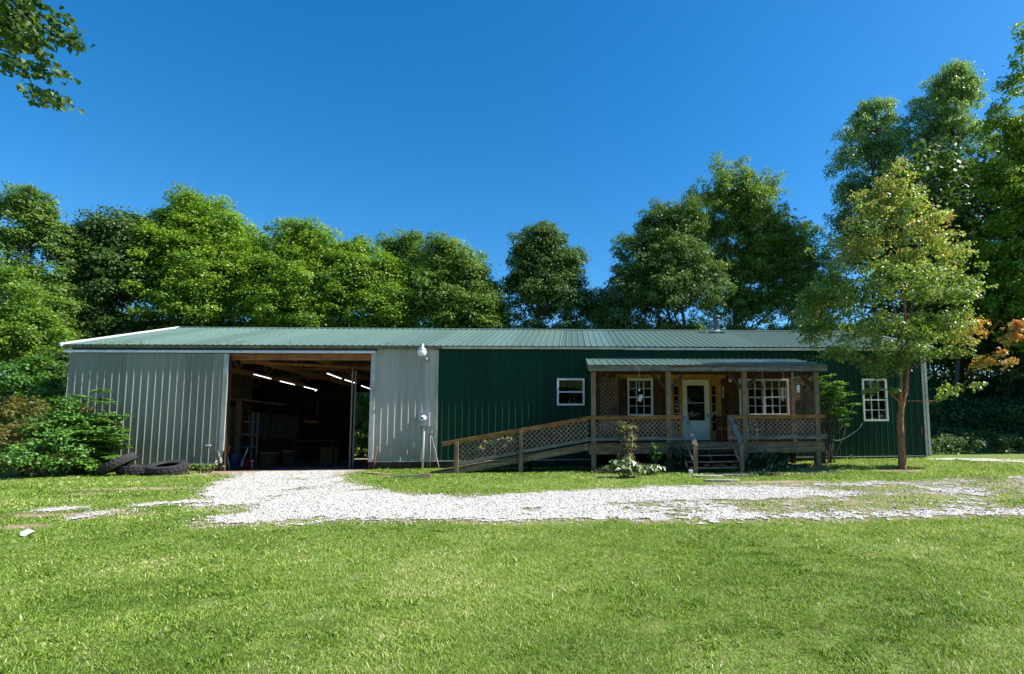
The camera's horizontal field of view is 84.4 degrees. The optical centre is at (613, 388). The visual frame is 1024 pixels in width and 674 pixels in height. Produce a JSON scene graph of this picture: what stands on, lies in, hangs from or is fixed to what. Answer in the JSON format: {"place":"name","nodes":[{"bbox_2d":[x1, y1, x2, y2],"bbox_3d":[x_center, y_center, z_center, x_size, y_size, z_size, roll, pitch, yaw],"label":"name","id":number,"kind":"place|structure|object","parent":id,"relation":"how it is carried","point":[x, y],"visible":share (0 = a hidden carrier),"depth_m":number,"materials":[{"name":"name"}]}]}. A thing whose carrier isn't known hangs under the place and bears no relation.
{"place":"outdoors","nodes":[
{"label":"outdoors","id":0,"kind":"place"},
{"bbox_2d":[270,468,336,469],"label":"floor","id":1,"kind":"structure","parent":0,"point":[300,468],"depth_m":19.41,"materials":[{"name":"grey concrete"}]},
{"bbox_2d":[0,409,1023,673],"bbox_3d":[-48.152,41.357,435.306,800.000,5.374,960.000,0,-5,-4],"label":"ground","id":2,"kind":"structure","parent":0,"point":[986,453],"depth_m":5.64,"materials":[{"name":"green plant"}]},
{"bbox_2d":[20,529,34,535],"bbox_3d":[-8.319,2.032,7.869,0.177,0.100,0.114,0,-5,-4],"label":"litter scrap","id":3,"kind":"object","parent":2,"relation":"on","point":[27,532],"visible":0.95,"depth_m":7.85,"materials":[{"name":"white paper"}]},
{"bbox_2d":[0,353,67,471],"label":"green shrub","id":4,"kind":"object","parent":2,"relation":"on","point":[24,380],"visible":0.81,"depth_m":19.35,"materials":[{"name":"green plant"}]},
{"bbox_2d":[0,365,67,466],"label":"undergrowth","id":5,"kind":"object","parent":2,"relation":"on","point":[7,394],"visible":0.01,"depth_m":21.72,"materials":[{"name":"green plant"}]},
{"bbox_2d":[7,341,71,468],"bbox_3d":[-20.488,0.541,20.119,2.000,4.872,2.598,4,-7,-39],"label":"green shrub","id":6,"kind":"object","parent":2,"relation":"on","point":[64,356],"visible":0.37,"depth_m":20.27,"materials":[{"name":"green plant"}]},
{"bbox_2d":[0,262,81,465],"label":"broadleaf tree","id":7,"kind":"object","parent":2,"relation":"on","point":[24,330],"visible":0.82,"depth_m":21.92,"materials":[{"name":"green plant"}]},
{"bbox_2d":[0,394,94,477],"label":"lilac shrub","id":8,"kind":"object","parent":2,"relation":"on","point":[6,413],"visible":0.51,"depth_m":17.12,"materials":[{"name":"green plant"}]},
{"bbox_2d":[0,0,95,113],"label":"overhanging tree","id":9,"kind":"object","parent":2,"relation":"on","point":[22,26],"visible":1,"depth_m":9.95,"materials":[{"name":"green plant"}]},
{"bbox_2d":[0,180,107,367],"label":"broadleaf tree","id":10,"kind":"object","parent":2,"relation":"on","point":[33,212],"visible":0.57,"depth_m":28.14,"materials":[{"name":"green plant"}]},
{"bbox_2d":[0,393,121,475],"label":"green shrub","id":11,"kind":"object","parent":2,"relation":"on","point":[15,453],"visible":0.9,"depth_m":16.80,"materials":[{"name":"green plant"}]},
{"bbox_2d":[26,399,104,474],"bbox_3d":[-17.154,1.569,17.710,2.831,2.526,1.949,-1,-5,7],"label":"lilac shrub","id":12,"kind":"object","parent":2,"relation":"on","point":[65,452],"visible":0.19,"depth_m":17.36,"materials":[{"name":"green plant"}]},
{"bbox_2d":[55,389,133,470],"bbox_3d":[-17.011,1.516,17.983,4.107,2.950,1.839,-4,-7,36],"label":"sumac shrub","id":13,"kind":"object","parent":2,"relation":"on","point":[107,447],"visible":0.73,"depth_m":17.37,"materials":[{"name":"green plant"}]},
{"bbox_2d":[34,201,167,338],"bbox_3d":[-28.117,-3.160,30.741,7.624,14.390,5.799,0,-5,-4],"label":"broadleaf tree","id":14,"kind":"object","parent":2,"relation":"on","point":[108,238],"visible":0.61,"depth_m":29.93,"materials":[{"name":"green plant"}]},
{"bbox_2d":[96,452,137,475],"bbox_3d":[-15.111,2.276,16.916,1.000,0.262,1.000,-31,12,-16],"label":"tyre","id":15,"kind":"object","parent":2,"relation":"on","point":[113,465],"visible":0.97,"depth_m":16.58,"materials":[{"name":"rubber"}]},
{"bbox_2d":[115,464,146,474],"bbox_3d":[-14.769,2.492,17.173,0.940,0.262,0.940,3,-3,-27],"label":"tyre","id":16,"kind":"object","parent":2,"relation":"on","point":[132,469],"visible":0.73,"depth_m":16.80,"materials":[{"name":"rubber"}]},
{"bbox_2d":[145,460,188,475],"bbox_3d":[-13.584,2.411,16.914,1.060,0.291,1.060,2,8,-4],"label":"tyre","id":17,"kind":"object","parent":2,"relation":"on","point":[167,467],"visible":0.98,"depth_m":16.68,"materials":[{"name":"rubber"}]},
{"bbox_2d":[107,180,275,330],"bbox_3d":[-24.062,-4.116,32.551,9.458,16.591,8.003,0,-5,-4],"label":"maple tree","id":18,"kind":"object","parent":2,"relation":"on","point":[196,241],"visible":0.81,"depth_m":31.18,"materials":[{"name":"green plant"}]},
{"bbox_2d":[189,463,224,472],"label":"weed clump","id":19,"kind":"object","parent":2,"relation":"on","point":[209,467],"visible":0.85,"depth_m":17.75,"materials":[{"name":"green plant"}]},
{"bbox_2d":[205,213,359,327],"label":"maple tree","id":20,"kind":"object","parent":2,"relation":"on","point":[289,297],"visible":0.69,"depth_m":31.59,"materials":[{"name":"green plant"}]},
{"bbox_2d":[354,392,369,457],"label":"undergrowth","id":21,"kind":"object","parent":2,"relation":"on","point":[362,436],"visible":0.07,"depth_m":32.23,"materials":[{"name":"green plant"}]},
{"bbox_2d":[313,231,428,456],"bbox_3d":[-14.491,-2.833,33.311,7.717,14.046,6.732,2,-6,-29],"label":"maple tree","id":22,"kind":"object","parent":2,"relation":"on","point":[377,286],"visible":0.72,"depth_m":32.31,"materials":[{"name":"green plant"}]},
{"bbox_2d":[361,472,393,474],"bbox_3d":[-7.098,2.540,16.705,1.184,0.046,0.350,-4,-7,36],"label":"flat board","id":23,"kind":"object","parent":2,"relation":"on","point":[377,473],"visible":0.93,"depth_m":16.54,"materials":[{"name":"brown wood"}]},
{"bbox_2d":[371,225,428,327],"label":"slender tree","id":24,"kind":"object","parent":2,"relation":"on","point":[403,245],"visible":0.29,"depth_m":36.35,"materials":[{"name":"green plant"}]},
{"bbox_2d":[395,475,417,476],"bbox_3d":[-5.787,2.447,15.637,0.642,0.045,0.190,0,-5,-4],"label":"plank","id":25,"kind":"object","parent":2,"relation":"on","point":[405,475],"visible":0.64,"depth_m":15.55,"materials":[{"name":"grey wood"}]},
{"bbox_2d":[418,473,430,477],"bbox_3d":[-5.205,2.402,15.335,0.317,0.122,0.140,1,-5,-12],"label":"wood block","id":26,"kind":"object","parent":2,"relation":"on","point":[426,475],"depth_m":15.27,"materials":[{"name":"brown wood"}]},
{"bbox_2d":[427,431,439,468],"bbox_3d":[-6.052,2.073,18.869,0.692,1.301,0.132,-5,-7,38],"label":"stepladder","id":27,"kind":"object","parent":2,"relation":"on","point":[431,432],"visible":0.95,"depth_m":19.01,"materials":[{"name":"metal"}]},
{"bbox_2d":[401,225,524,328],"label":"maple tree","id":28,"kind":"object","parent":2,"relation":"on","point":[462,290],"visible":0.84,"depth_m":33.09,"materials":[{"name":"green plant"}]},
{"bbox_2d":[477,437,514,468],"bbox_3d":[-3.899,2.132,18.463,1.320,1.180,0.676,0,-5,-4],"label":"flowering plant","id":29,"kind":"object","parent":2,"relation":"on","point":[507,438],"visible":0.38,"depth_m":18.49,"materials":[{"name":"green plant"}]},
{"bbox_2d":[59,315,933,472],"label":"metal building","id":30,"kind":"structure","parent":2,"relation":"on","point":[176,389],"depth_m":19.66,"materials":[{"name":"green metal roofing"},{"name":"green siding"},{"name":"grey siding"}]},
{"bbox_2d":[60,353,228,465],"bbox_3d":[-15.509,0.661,18.406,5.060,3.735,0.162,0,-5,-4],"label":"sliding door","id":31,"kind":"structure","parent":30,"relation":"in","point":[177,402],"depth_m":18.48,"materials":[{"name":"grey metal"}]},
{"bbox_2d":[227,454,241,469],"bbox_3d":[-13.695,2.624,20.008,0.540,0.560,0.540,0,-5,-4],"label":"barrel","id":32,"kind":"object","parent":30,"relation":"on","point":[235,460],"visible":0.68,"depth_m":19.83,"materials":[{"name":"blue plastic"}]},
{"bbox_2d":[228,412,258,466],"bbox_3d":[-14.790,2.027,22.199,0.900,2.170,0.400,0,-5,-4],"label":"storage rack","id":33,"kind":"object","parent":30,"relation":"on","point":[251,434],"visible":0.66,"depth_m":22.08,"materials":[{"name":"grey metal"}]},
{"bbox_2d":[240,448,247,466],"bbox_3d":[-13.166,2.452,19.808,0.104,0.660,0.237,-5,-7,38],"label":"shovel","id":34,"kind":"object","parent":30,"relation":"on","point":[241,464],"visible":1,"depth_m":19.77,"materials":[{"name":"metal"}]},
{"bbox_2d":[97,341,393,345],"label":"gutter weeds","id":35,"kind":"object","parent":30,"relation":"attached to","point":[216,342],"visible":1,"depth_m":18.75,"materials":[{"name":"green plant"}]},
{"bbox_2d":[242,459,255,467],"bbox_3d":[-13.367,2.722,20.287,0.380,0.310,0.375,0,-5,-4],"label":"tool cabinet","id":36,"kind":"object","parent":30,"relation":"on","point":[247,463],"visible":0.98,"depth_m":20.13,"materials":[{"name":"red metal"}]},
{"bbox_2d":[230,399,285,453],"bbox_3d":[-16.479,1.874,23.223,3.560,2.690,3.350,0,-5,-4],"label":"loft shelf","id":37,"kind":"object","parent":30,"relation":"on","point":[238,403],"visible":0.5,"depth_m":21.83,"materials":[{"name":"brown wood"}]},
{"bbox_2d":[253,373,271,378],"bbox_3d":[-13.939,-0.611,22.089,0.090,0.271,1.588,1,-5,-11],"label":"strip light","id":38,"kind":"object","parent":30,"relation":"hanging from","point":[261,375],"visible":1,"depth_m":21.99,"materials":[{"name":"white plastic"}]},
{"bbox_2d":[259,452,279,467],"bbox_3d":[-13.094,2.709,21.151,0.540,0.590,0.440,0,-5,-4],"label":"storage box","id":39,"kind":"object","parent":30,"relation":"on","point":[269,459],"visible":0.98,"depth_m":20.96,"materials":[{"name":"black plastic"}]},
{"bbox_2d":[241,403,299,464],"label":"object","id":40,"kind":"object","parent":30,"relation":"on","point":[269,445],"visible":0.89,"depth_m":24.66,"materials":[{"name":"black"}]},
{"bbox_2d":[283,450,299,466],"bbox_3d":[-12.645,2.739,21.785,0.440,0.640,0.440,0,-5,-4],"label":"storage box","id":41,"kind":"object","parent":30,"relation":"on","point":[290,458],"visible":0.94,"depth_m":21.60,"materials":[{"name":"black plastic"}]},
{"bbox_2d":[304,402,318,422],"bbox_3d":[-13.669,1.071,25.189,0.629,0.985,0.150,0,-5,-4],"label":"shelf","id":42,"kind":"object","parent":30,"relation":"hanging from","point":[312,421],"visible":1,"depth_m":25.08,"materials":[{"name":"brown wood"}]},
{"bbox_2d":[293,440,340,465],"bbox_3d":[-12.270,2.640,22.980,1.600,1.050,0.700,0,-5,-4],"label":"workbench","id":43,"kind":"object","parent":30,"relation":"on","point":[332,453],"visible":0.87,"depth_m":22.76,"materials":[{"name":"brown wood"}]},
{"bbox_2d":[320,447,341,464],"bbox_3d":[-12.229,2.891,24.017,0.740,0.740,0.440,0,-5,-4],"label":"storage box","id":44,"kind":"object","parent":30,"relation":"on","point":[325,455],"visible":0.79,"depth_m":23.82,"materials":[{"name":"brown wood"}]},
{"bbox_2d":[326,372,342,378],"bbox_3d":[-11.121,-0.628,22.160,0.090,0.271,1.874,1,-5,-11],"label":"strip light","id":45,"kind":"object","parent":30,"relation":"hanging from","point":[332,374],"visible":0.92,"depth_m":22.13,"materials":[{"name":"white plastic"}]},
{"bbox_2d":[417,344,428,361],"bbox_3d":[-6.498,-1.245,19.016,0.300,0.539,0.678,0,-5,-4],"label":"yard light","id":46,"kind":"object","parent":30,"relation":"attached to","point":[421,350],"visible":1,"depth_m":18.75,"materials":[{"name":"metal"}]},
{"bbox_2d":[418,411,429,468],"bbox_3d":[-6.475,1.766,18.924,0.378,1.997,0.310,0,-5,-4],"label":"electric meter","id":47,"kind":"object","parent":30,"relation":"attached to","point":[423,419],"visible":0.98,"depth_m":18.98,"materials":[{"name":"grey metal"}]},
{"bbox_2d":[557,378,584,405],"bbox_3d":[-1.499,0.115,19.683,0.974,0.960,0.260,0,-5,-4],"label":"window","id":48,"kind":"structure","parent":30,"relation":"in","point":[561,382],"depth_m":19.61,"materials":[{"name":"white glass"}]},
{"bbox_2d":[627,378,652,414],"bbox_3d":[0.955,0.303,19.822,0.916,1.325,0.307,0,-5,-4],"label":"window","id":49,"kind":"structure","parent":30,"relation":"in","point":[645,383],"depth_m":19.73,"materials":[{"name":"white glass"}]},
{"bbox_2d":[682,380,709,439],"bbox_3d":[2.963,0.745,19.777,0.959,2.162,0.090,0,-5,-4],"label":"storm door","id":50,"kind":"structure","parent":30,"relation":"in","point":[701,428],"depth_m":19.76,"materials":[{"name":"white paint"}]},
{"bbox_2d":[687,386,704,420],"bbox_3d":[2.952,0.764,19.931,0.967,2.232,0.040,0,-5,-4],"label":"inner door","id":51,"kind":"structure","parent":30,"relation":"in","point":[695,394],"depth_m":19.93,"materials":[{"name":"glass"}]},
{"bbox_2d":[721,386,724,401],"bbox_3d":[3.946,0.192,19.898,0.140,0.569,0.075,0,-5,-4],"label":"wall thermometer","id":52,"kind":"object","parent":30,"relation":"attached to","point":[723,400],"depth_m":19.90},
{"bbox_2d":[738,379,789,414],"bbox_3d":[5.439,0.309,20.148,1.832,1.325,0.310,0,-5,-4],"label":"window","id":53,"kind":"structure","parent":30,"relation":"in","point":[771,384],"depth_m":20.05,"materials":[{"name":"white glass"}]},
{"bbox_2d":[861,379,888,420],"bbox_3d":[9.601,0.412,20.464,0.946,1.562,0.263,0,-5,-4],"label":"window","id":54,"kind":"structure","parent":30,"relation":"in","point":[864,382],"depth_m":20.37,"materials":[{"name":"white glass"}]},
{"bbox_2d":[430,416,588,473],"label":"access ramp","id":55,"kind":"structure","parent":2,"relation":"on","point":[520,459],"depth_m":16.90,"materials":[{"name":"brown wood"}]},
{"bbox_2d":[28,363,1023,450],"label":"distant wood","id":56,"kind":"object","parent":2,"relation":"on","point":[978,374],"depth_m":47.28,"materials":[{"name":"green plant"}]},
{"bbox_2d":[496,216,594,328],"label":"broadleaf tree","id":57,"kind":"object","parent":2,"relation":"on","point":[547,280],"visible":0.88,"depth_m":34.29,"materials":[{"name":"green plant"}]},
{"bbox_2d":[594,464,608,472],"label":"plant","id":58,"kind":"object","parent":2,"relation":"on","point":[600,470],"visible":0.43,"depth_m":16.33,"materials":[{"name":"green plant"}]},
{"bbox_2d":[571,286,634,328],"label":"broadleaf tree","id":59,"kind":"object","parent":2,"relation":"on","point":[596,301],"visible":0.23,"depth_m":35.50,"materials":[{"name":"green plant"}]},
{"bbox_2d":[562,471,663,476],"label":"leaf litter","id":60,"kind":"object","parent":2,"relation":"on","point":[599,474],"visible":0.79,"depth_m":15.77,"materials":[{"name":"brown plant"}]},
{"bbox_2d":[601,456,645,476],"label":"hosta plant","id":61,"kind":"object","parent":2,"relation":"on","point":[631,466],"visible":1,"depth_m":15.05,"materials":[{"name":"green plant"}]},
{"bbox_2d":[613,421,639,472],"bbox_3d":[0.410,1.728,16.521,0.784,1.590,0.780,0,-5,-4],"label":"flowering shrub","id":62,"kind":"object","parent":2,"relation":"on","point":[624,432],"visible":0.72,"depth_m":16.57,"materials":[{"name":"green plant"}]},
{"bbox_2d":[642,462,665,474],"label":"hosta plant","id":63,"kind":"object","parent":2,"relation":"on","point":[647,469],"visible":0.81,"depth_m":15.76,"materials":[{"name":"green plant"}]},
{"bbox_2d":[649,442,662,467],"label":"tall weed","id":64,"kind":"object","parent":2,"relation":"on","point":[653,446],"visible":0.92,"depth_m":16.59,"materials":[{"name":"green plant"}]},
{"bbox_2d":[585,193,742,329],"bbox_3d":[3.127,-4.188,33.826,9.662,16.582,6.424,0,-5,-4],"label":"dense tree","id":65,"kind":"object","parent":2,"relation":"on","point":[657,277],"visible":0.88,"depth_m":33.62,"materials":[{"name":"green plant"}]},
{"bbox_2d":[647,445,690,471],"bbox_3d":[1.653,2.187,16.768,1.406,0.980,0.855,0,-5,-4],"label":"porch shrub","id":66,"kind":"object","parent":2,"relation":"on","point":[678,457],"visible":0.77,"depth_m":16.69,"materials":[{"name":"green plant"}]},
{"bbox_2d":[691,475,722,477],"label":"stone slab","id":67,"kind":"structure","parent":2,"relation":"on","point":[699,476],"depth_m":15.13,"materials":[{"name":"grey stone"}]},
{"bbox_2d":[586,358,828,472],"bbox_3d":[2.965,0.719,18.138,7.630,4.008,3.429,0,-5,-4],"label":"covered porch","id":68,"kind":"object","parent":2,"relation":"on","point":[667,366],"visible":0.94,"depth_m":17.45,"materials":[{"name":"brown wood"}]},
{"bbox_2d":[637,379,642,401],"bbox_3d":[0.834,-0.069,17.186,0.182,0.957,0.140,0,-5,-4],"label":"hanging can","id":69,"kind":"object","parent":68,"relation":"hanging from","point":[640,396],"visible":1,"depth_m":17.11,"materials":[{"name":"white plastic"}]},
{"bbox_2d":[716,416,741,441],"bbox_3d":[4.052,1.388,19.432,0.800,0.920,0.465,0,-5,-4],"label":"porch bench","id":70,"kind":"object","parent":68,"relation":"on","point":[719,423],"visible":0.66,"depth_m":19.59,"materials":[{"name":"brown wood"}]},
{"bbox_2d":[758,439,778,441],"bbox_3d":[5.061,1.645,18.064,0.600,0.140,0.250,0,-5,-4],"label":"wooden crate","id":71,"kind":"object","parent":68,"relation":"on","point":[768,440],"visible":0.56,"depth_m":17.94,"materials":[{"name":"brown wood"}]},
{"bbox_2d":[780,387,785,401],"bbox_3d":[5.360,-0.064,17.514,0.160,0.982,0.160,0,-5,-4],"label":"wind chime","id":72,"kind":"object","parent":68,"relation":"hanging from","point":[782,389],"visible":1,"depth_m":17.49,"materials":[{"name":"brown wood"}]},
{"bbox_2d":[704,479,739,481],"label":"stone slab","id":73,"kind":"structure","parent":2,"relation":"on","point":[719,480],"depth_m":14.17,"materials":[{"name":"grey stone"}]},
{"bbox_2d":[722,474,748,476],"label":"stone slab","id":74,"kind":"structure","parent":2,"relation":"on","point":[735,475],"depth_m":15.39,"materials":[{"name":"grey stone"}]},
{"bbox_2d":[677,471,833,476],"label":"leaf litter","id":75,"kind":"object","parent":2,"relation":"on","point":[754,472],"visible":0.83,"depth_m":15.75,"materials":[{"name":"brown plant"}]},
{"bbox_2d":[679,151,836,329],"bbox_3d":[9.179,-6.167,38.212,11.980,20.929,7.049,0,-5,-4],"label":"tall tree","id":76,"kind":"object","parent":2,"relation":"on","point":[759,258],"visible":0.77,"depth_m":37.62,"materials":[{"name":"green plant"}]},
{"bbox_2d":[735,450,793,471],"bbox_3d":[4.593,2.244,16.769,1.826,0.766,1.174,0,-5,-4],"label":"porch shrub","id":77,"kind":"object","parent":2,"relation":"on","point":[777,460],"visible":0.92,"depth_m":16.80,"materials":[{"name":"green plant"}]},
{"bbox_2d":[773,463,850,468],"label":"leaf litter","id":78,"kind":"object","parent":2,"relation":"on","point":[809,465],"visible":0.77,"depth_m":17.80,"materials":[{"name":"brown plant"}]},
{"bbox_2d":[778,226,862,330],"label":"broadleaf tree","id":79,"kind":"object","parent":2,"relation":"on","point":[805,275],"visible":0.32,"depth_m":36.12,"materials":[{"name":"green plant"}]},
{"bbox_2d":[807,373,861,463],"bbox_3d":[7.407,1.026,18.901,2.183,3.072,1.508,4,-7,-39],"label":"feathery shrub","id":80,"kind":"object","parent":2,"relation":"on","point":[827,426],"visible":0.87,"depth_m":18.78,"materials":[{"name":"green plant"}]},
{"bbox_2d":[818,93,931,339],"bbox_3d":[17.417,-9.364,36.905,8.738,21.646,5.847,0,-5,-4],"label":"poplar tree","id":81,"kind":"object","parent":2,"relation":"on","point":[887,144],"visible":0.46,"depth_m":37.18,"materials":[{"name":"green plant"}]},
{"bbox_2d":[787,155,1023,468],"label":"young maple","id":82,"kind":"object","parent":2,"relation":"on","point":[878,361],"visible":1,"depth_m":17.63,"materials":[{"name":"green plant"}]},
{"bbox_2d":[825,133,1023,381],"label":"distant wood","id":83,"kind":"object","parent":2,"relation":"on","point":[956,201],"visible":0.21,"depth_m":32.01,"materials":[{"name":"green plant"}]},
{"bbox_2d":[880,248,969,402],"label":"woodland tree","id":84,"kind":"object","parent":2,"relation":"on","point":[931,363],"visible":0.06,"depth_m":33.88,"materials":[{"name":"green plant"}]},
{"bbox_2d":[901,57,1002,397],"bbox_3d":[22.166,-10.506,36.403,8.593,23.789,5.465,0,-5,-4],"label":"poplar tree","id":85,"kind":"object","parent":2,"relation":"on","point":[950,88],"visible":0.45,"depth_m":36.63,"materials":[{"name":"green plant"}]},
{"bbox_2d":[901,241,1016,417],"bbox_3d":[19.307,-3.448,30.736,5.752,10.538,5.092,4,-7,-39],"label":"woodland tree","id":86,"kind":"object","parent":2,"relation":"on","point":[957,361],"visible":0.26,"depth_m":30.47,"materials":[{"name":"green plant"}]},
{"bbox_2d":[921,238,1014,408],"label":"woodland tree","id":87,"kind":"object","parent":2,"relation":"on","point":[971,370],"visible":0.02,"depth_m":32.48,"materials":[{"name":"green plant"}]},
{"bbox_2d":[927,370,1023,444],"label":"undergrowth","id":88,"kind":"object","parent":2,"relation":"on","point":[1000,404],"visible":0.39,"depth_m":28.60,"materials":[{"name":"green plant"}]},
{"bbox_2d":[930,419,1023,454],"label":"undergrowth","id":89,"kind":"object","parent":2,"relation":"on","point":[953,438],"visible":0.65,"depth_m":24.70,"materials":[{"name":"green plant"}]},
{"bbox_2d":[976,358,1001,401],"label":"woodland tree","id":90,"kind":"object","parent":2,"relation":"on","point":[987,375],"depth_m":37.92,"materials":[{"name":"green plant"}]},
{"bbox_2d":[963,18,1023,353],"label":"leaved tree","id":91,"kind":"object","parent":2,"relation":"on","point":[994,171],"visible":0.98,"depth_m":28.54,"materials":[{"name":"green plant"}]},
{"bbox_2d":[965,246,1023,399],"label":"woodland tree","id":92,"kind":"object","parent":2,"relation":"on","point":[1018,356],"visible":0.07,"depth_m":31.70,"materials":[{"name":"green plant"}]},
{"bbox_2d":[0,0,1023,417],"label":"sky","id":93,"kind":"structure","parent":0,"point":[475,120],"materials":[{"name":"blue"}]},
{"bbox_2d":[23,470,1023,530],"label":"gravel driveway","id":94,"kind":"structure","parent":0,"point":[560,511],"depth_m":10.56,"materials":[{"name":"grey gravel"}]},
{"bbox_2d":[931,458,1023,461],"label":"gravel path","id":95,"kind":"structure","parent":0,"point":[979,459],"depth_m":19.32,"materials":[{"name":"grey gravel"}]}
]}

